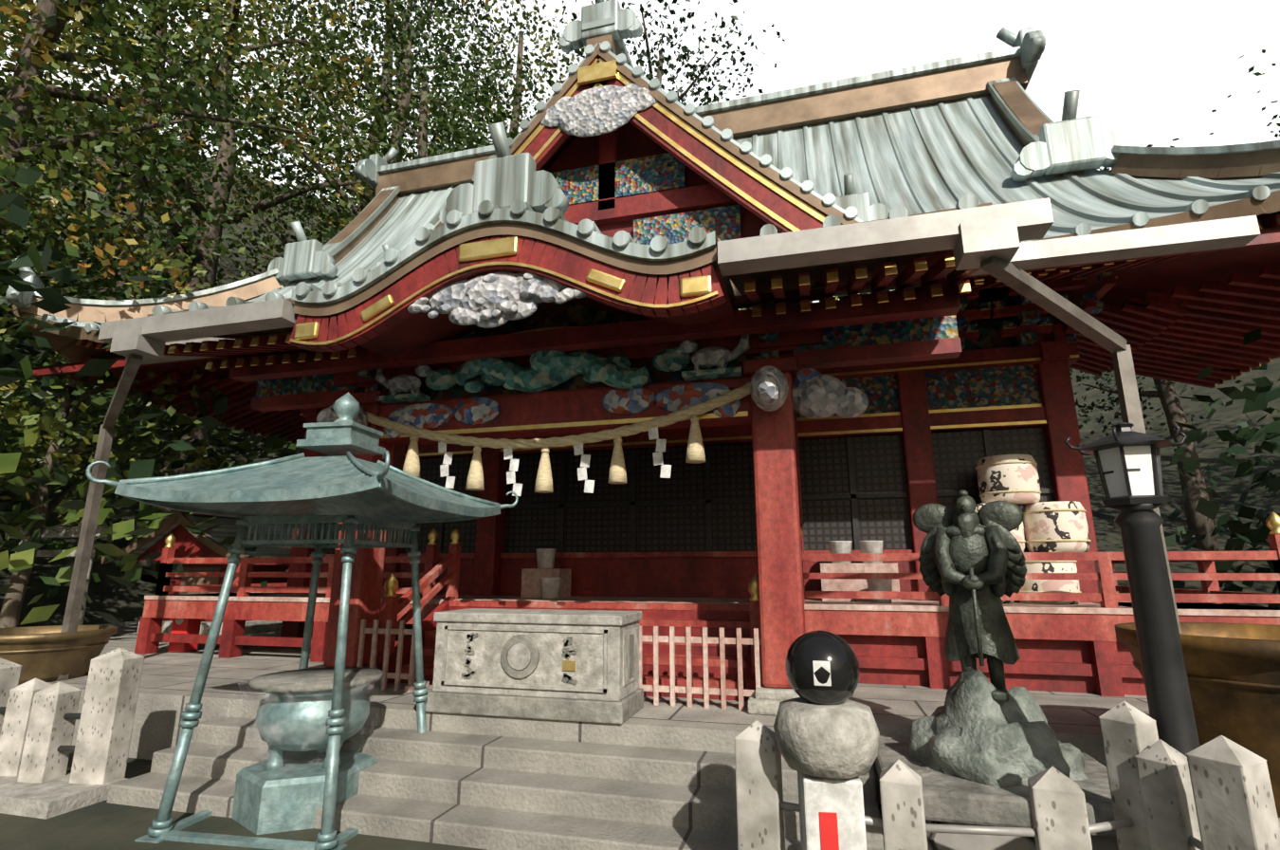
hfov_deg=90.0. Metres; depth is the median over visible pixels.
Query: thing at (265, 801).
cauldron
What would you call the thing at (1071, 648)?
veranda
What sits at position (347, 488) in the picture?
pavilion
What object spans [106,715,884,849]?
steps
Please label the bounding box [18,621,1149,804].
terrace
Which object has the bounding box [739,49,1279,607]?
trees
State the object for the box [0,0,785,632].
trees
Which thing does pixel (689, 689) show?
picket fence
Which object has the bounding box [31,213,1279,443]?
rafters
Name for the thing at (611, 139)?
chidori
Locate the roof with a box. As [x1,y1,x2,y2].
[12,94,1279,433]
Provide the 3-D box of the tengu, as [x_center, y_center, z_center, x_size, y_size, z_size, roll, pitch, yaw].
[2.040,0.994,3.867,0.617,1.209,0.410,-3,-13,15]
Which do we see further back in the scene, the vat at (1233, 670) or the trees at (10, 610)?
the trees at (10, 610)
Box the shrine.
[5,509,292,651]
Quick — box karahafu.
[288,121,739,365]
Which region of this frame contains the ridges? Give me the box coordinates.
[6,27,1279,331]
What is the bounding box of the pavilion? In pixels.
[85,391,518,849]
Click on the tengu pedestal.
(954, 799)
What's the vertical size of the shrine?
2.172 m
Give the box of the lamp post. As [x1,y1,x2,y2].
[1063,421,1200,756]
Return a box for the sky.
[0,0,1279,309]
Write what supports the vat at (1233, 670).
on the hill
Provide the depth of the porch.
5.60 m
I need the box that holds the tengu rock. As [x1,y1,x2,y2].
[908,669,1088,787]
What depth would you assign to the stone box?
4.73 m
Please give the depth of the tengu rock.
3.53 m
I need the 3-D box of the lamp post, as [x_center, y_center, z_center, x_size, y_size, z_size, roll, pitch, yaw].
[2.346,1.100,2.866,0.515,2.290,0.448,-3,-13,15]
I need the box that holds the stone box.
[425,607,643,723]
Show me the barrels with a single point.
(1052, 526)
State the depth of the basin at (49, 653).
6.17 m
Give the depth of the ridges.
10.00 m
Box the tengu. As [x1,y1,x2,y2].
[912,489,1026,700]
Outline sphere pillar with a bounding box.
[773,630,879,849]
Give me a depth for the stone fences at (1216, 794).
2.72 m
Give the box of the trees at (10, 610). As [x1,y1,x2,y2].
[0,220,256,627]
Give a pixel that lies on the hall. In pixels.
(899, 450)
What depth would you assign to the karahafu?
4.96 m
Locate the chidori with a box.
[375,0,889,267]
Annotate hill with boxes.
[0,84,1279,849]
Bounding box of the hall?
[280,270,1117,639]
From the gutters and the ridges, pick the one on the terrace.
the gutters
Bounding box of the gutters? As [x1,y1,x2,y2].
[56,197,1260,680]
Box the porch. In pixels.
[228,278,961,714]
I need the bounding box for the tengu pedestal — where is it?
[874,735,1118,849]
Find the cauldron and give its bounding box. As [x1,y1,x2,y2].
[231,666,383,834]
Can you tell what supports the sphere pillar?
on the hill
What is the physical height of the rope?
0.960 m
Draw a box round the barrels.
[520,454,1091,603]
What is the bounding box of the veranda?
[134,511,1279,700]
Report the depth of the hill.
19.46 m
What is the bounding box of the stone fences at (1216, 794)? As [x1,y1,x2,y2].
[0,647,1279,849]
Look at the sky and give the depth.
1131.68 m
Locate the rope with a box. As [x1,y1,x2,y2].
[365,381,750,495]
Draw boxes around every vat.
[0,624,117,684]
[1114,621,1279,825]
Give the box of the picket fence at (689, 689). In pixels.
[356,619,761,710]
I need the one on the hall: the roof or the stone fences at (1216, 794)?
the roof

